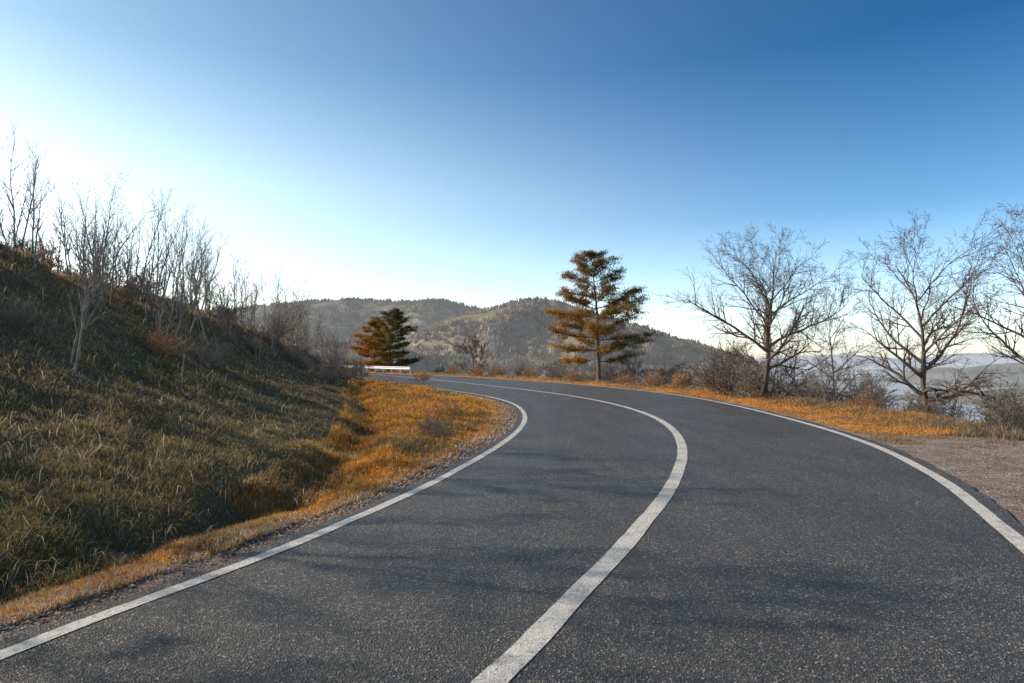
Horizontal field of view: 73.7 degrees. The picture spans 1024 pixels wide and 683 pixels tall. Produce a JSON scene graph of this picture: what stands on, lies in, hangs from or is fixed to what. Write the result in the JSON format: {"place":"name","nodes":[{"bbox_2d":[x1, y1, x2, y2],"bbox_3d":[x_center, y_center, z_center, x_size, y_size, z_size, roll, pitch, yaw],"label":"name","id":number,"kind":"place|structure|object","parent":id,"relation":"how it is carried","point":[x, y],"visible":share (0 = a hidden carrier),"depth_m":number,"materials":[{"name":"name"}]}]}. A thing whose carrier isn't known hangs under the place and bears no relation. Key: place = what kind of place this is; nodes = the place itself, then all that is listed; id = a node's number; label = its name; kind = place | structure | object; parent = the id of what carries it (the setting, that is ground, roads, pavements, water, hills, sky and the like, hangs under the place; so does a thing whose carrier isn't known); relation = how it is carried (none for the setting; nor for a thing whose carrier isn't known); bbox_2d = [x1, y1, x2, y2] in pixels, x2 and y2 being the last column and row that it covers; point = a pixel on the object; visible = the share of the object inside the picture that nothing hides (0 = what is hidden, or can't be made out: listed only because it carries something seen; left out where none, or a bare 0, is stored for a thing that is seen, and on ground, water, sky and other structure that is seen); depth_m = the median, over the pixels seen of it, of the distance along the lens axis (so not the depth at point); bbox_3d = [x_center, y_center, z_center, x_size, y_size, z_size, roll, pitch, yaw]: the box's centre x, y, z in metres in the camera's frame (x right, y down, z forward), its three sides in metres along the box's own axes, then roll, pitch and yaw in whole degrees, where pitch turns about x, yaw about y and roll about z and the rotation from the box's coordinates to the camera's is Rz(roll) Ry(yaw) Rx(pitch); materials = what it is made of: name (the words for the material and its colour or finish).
{"place":"outdoors","nodes":[
{"label":"outdoors","id":0,"kind":"place"},
{"bbox_2d":[0,377,507,628],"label":"verge grass","id":1,"kind":"structure","parent":0,"point":[392,444],"depth_m":10.57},
{"bbox_2d":[229,300,475,344],"bbox_3d":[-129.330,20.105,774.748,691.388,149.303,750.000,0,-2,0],"label":"distant hill","id":2,"kind":"structure","parent":0,"point":[376,308],"depth_m":764.53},
{"bbox_2d":[211,296,485,343],"bbox_3d":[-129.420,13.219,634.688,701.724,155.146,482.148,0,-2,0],"label":"hillside forest","id":3,"kind":"object","parent":2,"relation":"on","point":[409,303],"visible":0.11,"depth_m":779.10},
{"bbox_2d":[299,344,705,385],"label":"distant hill","id":4,"kind":"structure","parent":0,"point":[423,367],"depth_m":311.07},
{"bbox_2d":[284,335,709,385],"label":"hillside forest","id":5,"kind":"object","parent":4,"relation":"on","point":[435,358],"visible":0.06,"depth_m":314.14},
{"bbox_2d":[0,372,1023,682],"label":"road","id":6,"kind":"structure","parent":0,"point":[766,548],"depth_m":5.27,"materials":[{"name":"asphalt"}]},
{"bbox_2d":[0,378,526,659],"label":"road edge line","id":7,"kind":"object","parent":6,"relation":"on","point":[40,639],"visible":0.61,"depth_m":5.45,"materials":[{"name":"paint"}]},
{"bbox_2d":[363,373,687,682],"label":"road centre line","id":8,"kind":"object","parent":6,"relation":"on","point":[526,647],"visible":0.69,"depth_m":5.00,"materials":[{"name":"paint"}]},
{"bbox_2d":[366,372,1023,552],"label":"road edge line","id":9,"kind":"object","parent":6,"relation":"on","point":[1011,535],"visible":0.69,"depth_m":8.62,"materials":[{"name":"paint"}]},
{"bbox_2d":[0,246,1023,641],"bbox_3d":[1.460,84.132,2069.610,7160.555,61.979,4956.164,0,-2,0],"label":"ground","id":10,"kind":"structure","parent":0,"point":[974,476],"depth_m":10.45,"materials":[{"name":"soil"}]},
{"bbox_2d":[2,266,42,292],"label":"bare shrub","id":11,"kind":"object","parent":10,"relation":"on","point":[27,278],"visible":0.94,"depth_m":15.04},
{"bbox_2d":[0,119,49,253],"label":"bare sapling","id":12,"kind":"object","parent":10,"relation":"on","point":[34,174],"visible":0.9,"depth_m":19.48,"materials":[{"name":"brown plant"}]},
{"bbox_2d":[0,161,58,267],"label":"bare sapling","id":13,"kind":"object","parent":10,"relation":"on","point":[17,227],"visible":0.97,"depth_m":16.98,"materials":[{"name":"brown plant"}]},
{"bbox_2d":[14,234,52,262],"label":"bare shrub","id":14,"kind":"object","parent":10,"relation":"on","point":[30,250],"visible":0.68,"depth_m":19.34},
{"bbox_2d":[0,292,67,335],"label":"bare shrub","id":15,"kind":"object","parent":10,"relation":"on","point":[21,324],"visible":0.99,"depth_m":12.54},
{"bbox_2d":[17,235,63,268],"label":"bare shrub","id":16,"kind":"object","parent":10,"relation":"on","point":[47,257],"visible":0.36,"depth_m":20.89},
{"bbox_2d":[27,175,75,279],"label":"bare sapling","id":17,"kind":"object","parent":10,"relation":"on","point":[66,249],"visible":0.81,"depth_m":21.06,"materials":[{"name":"brown plant"}]},
{"bbox_2d":[55,191,106,270],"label":"bare sapling","id":18,"kind":"object","parent":10,"relation":"on","point":[88,227],"visible":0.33,"depth_m":26.03,"materials":[{"name":"brown plant"}]},
{"bbox_2d":[68,215,95,294],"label":"bare sapling","id":19,"kind":"object","parent":10,"relation":"on","point":[83,251],"visible":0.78,"depth_m":19.90,"materials":[{"name":"brown plant"}]},
{"bbox_2d":[67,218,96,284],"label":"bare sapling","id":20,"kind":"object","parent":10,"relation":"on","point":[80,254],"visible":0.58,"depth_m":20.58,"materials":[{"name":"brown plant"}]},
{"bbox_2d":[59,220,114,373],"bbox_3d":[-7.267,-0.751,11.778,0.821,2.606,1.414,1,-2,-37],"label":"bare sapling","id":21,"kind":"object","parent":10,"relation":"on","point":[86,301],"visible":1,"depth_m":11.51,"materials":[{"name":"brown plant"}]},
{"bbox_2d":[68,176,113,294],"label":"bare sapling","id":22,"kind":"object","parent":10,"relation":"on","point":[88,242],"visible":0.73,"depth_m":20.61,"materials":[{"name":"brown plant"}]},
{"bbox_2d":[59,199,132,278],"bbox_3d":[-14.407,-3.353,23.748,2.212,3.011,1.042,2,-2,-41],"label":"bare sapling","id":23,"kind":"object","parent":10,"relation":"on","point":[93,235],"visible":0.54,"depth_m":23.66,"materials":[{"name":"brown plant"}]},
{"bbox_2d":[82,217,120,305],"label":"bare sapling","id":24,"kind":"object","parent":10,"relation":"on","point":[102,286],"visible":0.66,"depth_m":19.07,"materials":[{"name":"brown plant"}]},
{"bbox_2d":[80,214,129,307],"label":"bare sapling","id":25,"kind":"object","parent":10,"relation":"on","point":[95,267],"visible":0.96,"depth_m":18.49,"materials":[{"name":"brown plant"}]},
{"bbox_2d":[90,170,131,292],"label":"bare sapling","id":26,"kind":"object","parent":10,"relation":"on","point":[110,216],"visible":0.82,"depth_m":22.29,"materials":[{"name":"brown plant"}]},
{"bbox_2d":[91,248,148,286],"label":"bare shrub","id":27,"kind":"object","parent":10,"relation":"on","point":[120,276],"visible":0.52,"depth_m":25.99,"materials":[{"name":"brown plant"}]},
{"bbox_2d":[113,208,146,282],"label":"bare sapling","id":28,"kind":"object","parent":10,"relation":"on","point":[131,243],"visible":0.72,"depth_m":27.65,"materials":[{"name":"brown plant"}]},
{"bbox_2d":[117,279,144,305],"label":"bare shrub","id":29,"kind":"object","parent":10,"relation":"on","point":[128,292],"visible":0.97,"depth_m":21.38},
{"bbox_2d":[101,200,160,291],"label":"bare sapling","id":30,"kind":"object","parent":10,"relation":"on","point":[130,237],"visible":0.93,"depth_m":20.16,"materials":[{"name":"brown plant"}]},
{"bbox_2d":[120,260,174,304],"bbox_3d":[-12.573,-2.077,23.850,2.628,1.691,1.781,-2,-2,45],"label":"bare shrub","id":31,"kind":"object","parent":10,"relation":"on","point":[144,279],"visible":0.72,"depth_m":23.93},
{"bbox_2d":[134,201,183,322],"bbox_3d":[-10.362,-2.360,20.238,1.039,3.607,1.455,-1,-2,38],"label":"bare sapling","id":32,"kind":"object","parent":10,"relation":"on","point":[172,263],"visible":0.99,"depth_m":20.14,"materials":[{"name":"brown plant"}]},
{"bbox_2d":[146,258,183,347],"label":"bare sapling","id":33,"kind":"object","parent":10,"relation":"on","point":[162,313],"visible":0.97,"depth_m":16.80,"materials":[{"name":"brown plant"}]},
{"bbox_2d":[141,187,190,298],"bbox_3d":[-13.722,-3.827,26.982,1.757,4.509,1.532,2,-2,-41],"label":"bare sapling","id":34,"kind":"object","parent":10,"relation":"on","point":[170,237],"visible":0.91,"depth_m":26.84,"materials":[{"name":"brown plant"}]},
{"bbox_2d":[155,272,188,342],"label":"bare sapling","id":35,"kind":"object","parent":10,"relation":"on","point":[180,317],"visible":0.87,"depth_m":19.57,"materials":[{"name":"brown plant"}]},
{"bbox_2d":[143,322,204,357],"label":"bare shrub","id":36,"kind":"object","parent":10,"relation":"on","point":[156,345],"visible":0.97,"depth_m":16.59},
{"bbox_2d":[169,236,190,319],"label":"bare sapling","id":37,"kind":"object","parent":10,"relation":"on","point":[180,280],"visible":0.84,"depth_m":25.15,"materials":[{"name":"brown plant"}]},
{"bbox_2d":[163,283,200,308],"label":"bare shrub","id":38,"kind":"object","parent":10,"relation":"on","point":[179,300],"visible":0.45,"depth_m":27.13,"materials":[{"name":"brown plant"}]},
{"bbox_2d":[0,238,369,604],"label":"hillside grass","id":39,"kind":"structure","parent":10,"relation":"on","point":[70,569],"depth_m":9.93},
{"bbox_2d":[171,298,199,379],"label":"bare sapling","id":40,"kind":"object","parent":10,"relation":"on","point":[184,350],"visible":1,"depth_m":14.60,"materials":[{"name":"brown plant"}]},
{"bbox_2d":[167,201,207,306],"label":"bare sapling","id":41,"kind":"object","parent":10,"relation":"on","point":[181,238],"visible":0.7,"depth_m":30.11,"materials":[{"name":"brown plant"}]},
{"bbox_2d":[170,233,213,341],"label":"bare sapling","id":42,"kind":"object","parent":10,"relation":"on","point":[196,303],"visible":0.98,"depth_m":21.48,"materials":[{"name":"brown plant"}]},
{"bbox_2d":[161,215,231,313],"bbox_3d":[-14.287,-3.499,31.626,3.250,4.616,2.351,0,-2,0],"label":"bare sapling","id":43,"kind":"object","parent":10,"relation":"on","point":[204,301],"visible":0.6,"depth_m":31.00,"materials":[{"name":"brown plant"}]},
{"bbox_2d":[181,217,215,311],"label":"bare sapling","id":44,"kind":"object","parent":10,"relation":"on","point":[199,264],"visible":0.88,"depth_m":29.04,"materials":[{"name":"brown plant"}]},
{"bbox_2d":[183,232,217,315],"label":"bare sapling","id":45,"kind":"object","parent":10,"relation":"on","point":[210,259],"visible":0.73,"depth_m":29.46,"materials":[{"name":"brown plant"}]},
{"bbox_2d":[186,338,223,366],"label":"bare shrub","id":46,"kind":"object","parent":10,"relation":"on","point":[203,356],"visible":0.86,"depth_m":18.39,"materials":[{"name":"brown plant"}]},
{"bbox_2d":[189,329,229,366],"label":"bare shrub","id":47,"kind":"object","parent":10,"relation":"on","point":[219,350],"visible":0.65,"depth_m":19.14,"materials":[{"name":"brown plant"}]},
{"bbox_2d":[207,315,231,334],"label":"bare shrub","id":48,"kind":"object","parent":10,"relation":"on","point":[218,324],"visible":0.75,"depth_m":27.51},
{"bbox_2d":[192,281,248,326],"bbox_3d":[-13.761,-1.729,32.612,2.227,2.114,3.286,0,-2,-9],"label":"bare shrub","id":49,"kind":"object","parent":10,"relation":"on","point":[218,306],"visible":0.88,"depth_m":32.06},
{"bbox_2d":[206,246,242,322],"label":"bare sapling","id":50,"kind":"object","parent":10,"relation":"on","point":[234,284],"visible":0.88,"depth_m":34.08,"materials":[{"name":"brown plant"}]},
{"bbox_2d":[231,263,262,331],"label":"bare sapling","id":51,"kind":"object","parent":10,"relation":"on","point":[255,304],"visible":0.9,"depth_m":36.11,"materials":[{"name":"brown plant"}]},
{"bbox_2d":[236,251,270,325],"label":"bare sapling","id":52,"kind":"object","parent":10,"relation":"on","point":[254,292],"visible":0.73,"depth_m":38.00,"materials":[{"name":"brown plant"}]},
{"bbox_2d":[245,306,266,362],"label":"bare sapling","id":53,"kind":"object","parent":10,"relation":"on","point":[256,346],"visible":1,"depth_m":26.00,"materials":[{"name":"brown plant"}]},
{"bbox_2d":[263,303,279,357],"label":"bare sapling","id":54,"kind":"object","parent":10,"relation":"on","point":[271,338],"visible":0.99,"depth_m":32.61,"materials":[{"name":"brown plant"}]},
{"bbox_2d":[257,312,295,345],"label":"bare shrub","id":55,"kind":"object","parent":10,"relation":"on","point":[277,331],"visible":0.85,"depth_m":36.85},
{"bbox_2d":[265,261,289,341],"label":"bare sapling","id":56,"kind":"object","parent":10,"relation":"on","point":[277,306],"visible":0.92,"depth_m":39.97,"materials":[{"name":"brown plant"}]},
{"bbox_2d":[284,310,310,353],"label":"bare sapling","id":57,"kind":"object","parent":10,"relation":"on","point":[302,336],"visible":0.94,"depth_m":40.39,"materials":[{"name":"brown plant"}]},
{"bbox_2d":[279,276,316,346],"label":"bare sapling","id":58,"kind":"object","parent":10,"relation":"on","point":[299,312],"visible":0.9,"depth_m":41.37,"materials":[{"name":"brown plant"}]},
{"bbox_2d":[293,303,325,354],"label":"bare sapling","id":59,"kind":"object","parent":10,"relation":"on","point":[317,329],"visible":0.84,"depth_m":44.36,"materials":[{"name":"brown plant"}]},
{"bbox_2d":[298,356,343,385],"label":"bare shrub","id":60,"kind":"object","parent":10,"relation":"on","point":[312,375],"visible":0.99,"depth_m":28.06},
{"bbox_2d":[316,349,351,384],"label":"bare shrub","id":61,"kind":"object","parent":10,"relation":"on","point":[332,363],"visible":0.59,"depth_m":34.82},
{"bbox_2d":[328,309,366,367],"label":"bare sapling","id":62,"kind":"object","parent":10,"relation":"on","point":[348,338],"visible":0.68,"depth_m":47.70,"materials":[{"name":"brown plant"}]},
{"bbox_2d":[342,354,372,380],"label":"bare shrub","id":63,"kind":"object","parent":10,"relation":"on","point":[361,374],"visible":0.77,"depth_m":49.80,"materials":[{"name":"brown plant"}]},
{"bbox_2d":[345,319,404,370],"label":"pine tree","id":64,"kind":"object","parent":10,"relation":"on","point":[359,350],"visible":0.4,"depth_m":84.45,"materials":[{"name":"orange plant"}]},
{"bbox_2d":[343,365,410,373],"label":"guardrail","id":65,"kind":"object","parent":10,"relation":"on","point":[388,367],"visible":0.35,"depth_m":77.73,"materials":[{"name":"metal"}]},
{"bbox_2d":[358,307,420,371],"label":"pine tree","id":66,"kind":"object","parent":10,"relation":"on","point":[396,314],"visible":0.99,"depth_m":81.52,"materials":[{"name":"green plant"}]},
{"bbox_2d":[414,410,441,430],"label":"bare shrub","id":67,"kind":"object","parent":10,"relation":"on","point":[423,425],"visible":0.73,"depth_m":15.38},
{"bbox_2d":[413,415,452,440],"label":"bare shrub","id":68,"kind":"object","parent":10,"relation":"on","point":[438,432],"visible":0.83,"depth_m":14.10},
{"bbox_2d":[433,397,473,419],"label":"bare shrub","id":69,"kind":"object","parent":10,"relation":"on","point":[453,411],"visible":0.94,"depth_m":17.84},
{"bbox_2d":[450,333,489,373],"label":"bare tree","id":70,"kind":"object","parent":10,"relation":"on","point":[475,343],"visible":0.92,"depth_m":74.55,"materials":[{"name":"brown plant"}]},
{"bbox_2d":[547,355,579,379],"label":"bare shrub","id":71,"kind":"object","parent":10,"relation":"on","point":[559,369],"visible":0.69,"depth_m":55.28,"materials":[{"name":"brown plant"}]},
{"bbox_2d":[541,249,665,381],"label":"pine tree","id":72,"kind":"object","parent":10,"relation":"on","point":[617,305],"visible":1,"depth_m":47.93,"materials":[{"name":"green plant"}]},
{"bbox_2d":[595,362,632,380],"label":"bare shrub","id":73,"kind":"object","parent":10,"relation":"on","point":[611,373],"visible":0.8,"depth_m":48.79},
{"bbox_2d":[611,354,661,383],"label":"bare shrub","id":74,"kind":"object","parent":10,"relation":"on","point":[633,369],"visible":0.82,"depth_m":47.02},
{"bbox_2d":[635,369,665,385],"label":"bare shrub","id":75,"kind":"object","parent":10,"relation":"on","point":[650,381],"visible":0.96,"depth_m":40.98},
{"bbox_2d":[658,361,695,385],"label":"bare shrub","id":76,"kind":"object","parent":10,"relation":"on","point":[666,374],"visible":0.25,"depth_m":46.09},
{"bbox_2d":[670,369,700,386],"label":"bare shrub","id":77,"kind":"object","parent":10,"relation":"on","point":[675,380],"visible":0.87,"depth_m":38.27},
{"bbox_2d":[669,336,764,394],"bbox_3d":[9.335,1.101,30.908,4.381,2.819,2.969,1,-2,-28],"label":"bare shrub","id":78,"kind":"object","parent":10,"relation":"on","point":[724,370],"visible":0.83,"depth_m":31.10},
{"bbox_2d":[698,350,752,390],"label":"bare shrub","id":79,"kind":"object","parent":10,"relation":"on","point":[719,371],"visible":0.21,"depth_m":33.17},
{"bbox_2d":[724,359,767,397],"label":"bare shrub","id":80,"kind":"object","parent":10,"relation":"on","point":[741,384],"visible":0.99,"depth_m":29.22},
{"bbox_2d":[656,222,858,395],"bbox_3d":[10.104,-1.351,29.709,7.953,7.761,7.326,1,-2,-22],"label":"bare tree","id":81,"kind":"object","parent":10,"relation":"on","point":[767,333],"visible":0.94,"depth_m":29.80,"materials":[{"name":"brown plant"}]},
{"bbox_2d":[738,350,814,395],"bbox_3d":[11.883,1.436,30.969,2.826,2.487,2.573,1,-2,-21],"label":"bare shrub","id":82,"kind":"object","parent":10,"relation":"on","point":[772,380],"visible":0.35,"depth_m":30.76,"materials":[{"name":"brown plant"}]},
{"bbox_2d":[758,300,845,396],"bbox_3d":[11.985,0.511,29.725,3.699,4.693,3.822,0,-2,0],"label":"bare tree","id":83,"kind":"object","parent":10,"relation":"on","point":[783,368],"visible":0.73,"depth_m":29.12,"materials":[{"name":"brown plant"}]},
{"bbox_2d":[785,356,857,402],"bbox_3d":[12.332,1.605,26.970,2.327,2.048,2.119,1,-2,-16],"label":"bare shrub","id":84,"kind":"object","parent":10,"relation":"on","point":[826,386],"visible":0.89,"depth_m":26.86,"materials":[{"name":"brown plant"}]},
{"bbox_2d":[784,265,885,401],"bbox_3d":[13.226,-0.081,28.031,3.559,5.974,3.352,-2,-2,44],"label":"bare tree","id":85,"kind":"object","parent":10,"relation":"on","point":[829,342],"visible":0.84,"depth_m":28.11,"materials":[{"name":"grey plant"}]},
{"bbox_2d":[808,368,900,408],"bbox_3d":[13.249,2.006,26.601,3.148,2.026,2.133,0,-2,-13],"label":"bare shrub","id":86,"kind":"object","parent":10,"relation":"on","point":[842,399],"visible":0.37,"depth_m":26.69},
{"bbox_2d":[845,392,884,408],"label":"bare shrub","id":87,"kind":"object","parent":10,"relation":"on","point":[867,401],"visible":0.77,"depth_m":22.34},
{"bbox_2d":[835,370,896,407],"bbox_3d":[13.259,1.988,25.448,1.930,1.832,2.848,-1,-2,33],"label":"bare shrub","id":88,"kind":"object","parent":10,"relation":"on","point":[860,386],"visible":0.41,"depth_m":25.59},
{"bbox_2d":[854,381,904,411],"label":"bare shrub","id":89,"kind":"object","parent":10,"relation":"on","point":[879,396],"visible":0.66,"depth_m":23.83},
{"bbox_2d":[890,389,956,418],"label":"bare shrub","id":90,"kind":"object","parent":10,"relation":"on","point":[911,405],"visible":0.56,"depth_m":22.57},
{"bbox_2d":[906,398,947,415],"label":"bare shrub","id":91,"kind":"object","parent":10,"relation":"on","point":[923,409],"visible":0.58,"depth_m":20.29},
{"bbox_2d":[836,207,1022,414],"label":"bare tree","id":92,"kind":"object","parent":10,"relation":"on","point":[921,374],"visible":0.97,"depth_m":22.16,"materials":[{"name":"brown plant"}]},
{"bbox_2d":[907,385,967,418],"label":"bare shrub","id":93,"kind":"object","parent":10,"relation":"on","point":[953,413],"visible":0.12,"depth_m":26.64,"materials":[{"name":"brown plant"}]},
{"bbox_2d":[912,383,981,422],"bbox_3d":[16.744,2.843,26.897,2.511,2.427,2.758,0,-2,3],"label":"bare shrub","id":94,"kind":"object","parent":10,"relation":"on","point":[963,411],"visible":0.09,"depth_m":26.48,"materials":[{"name":"brown plant"}]},
{"bbox_2d":[903,202,1023,419],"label":"bare tree","id":95,"kind":"object","parent":10,"relation":"on","point":[1013,280],"visible":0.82,"depth_m":21.63,"materials":[{"name":"brown plant"}]},
{"bbox_2d":[965,377,1023,432],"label":"bare shrub","id":96,"kind":"object","parent":10,"relation":"on","point":[1003,414],"visible":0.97,"depth_m":16.70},
{"bbox_2d":[980,389,1023,433],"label":"bare shrub","id":97,"kind":"object","parent":10,"relation":"on","point":[1022,402],"visible":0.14,"depth_m":18.04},
{"bbox_2d":[0,397,1023,639],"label":"gravel","id":98,"kind":"structure","parent":0,"point":[501,429],"depth_m":8.07,"materials":[{"name":"gravel"}]},
{"bbox_2d":[0,0,1023,358],"label":"sky","id":99,"kind":"structure","parent":0,"point":[461,151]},
{"bbox_2d":[405,302,783,389],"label":"distant hill","id":100,"kind":"structure","parent":0,"point":[689,355],"depth_m":468.93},
{"bbox_2d":[401,296,854,401],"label":"hillside forest","id":101,"kind":"object","parent":100,"relation":"on","point":[523,303],"visible":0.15,"depth_m":469.97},
{"bbox_2d":[346,369,1023,445],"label":"verge grass","id":102,"kind":"structure","parent":0,"point":[934,425],"depth_m":20.18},
{"bbox_2d":[755,353,1023,369],"bbox_3d":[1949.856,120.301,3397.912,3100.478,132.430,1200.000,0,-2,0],"label":"distant hill","id":103,"kind":"structure","parent":0,"point":[981,359],"depth_m":3361.17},
{"bbox_2d":[770,369,1015,421],"bbox_3d":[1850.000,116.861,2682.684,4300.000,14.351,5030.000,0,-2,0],"label":"valley fog","id":104,"kind":"structure","parent":0,"point":[901,387],"depth_m":899.48,"materials":[{"name":"grey"}]},
{"bbox_2d":[824,363,1023,387],"bbox_3d":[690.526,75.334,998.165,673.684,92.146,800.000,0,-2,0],"label":"distant hill","id":105,"kind":"structure","parent":0,"point":[934,374],"depth_m":1015.01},
{"bbox_2d":[883,387,1023,405],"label":"distant hill","id":106,"kind":"structure","parent":0,"point":[963,400],"depth_m":598.48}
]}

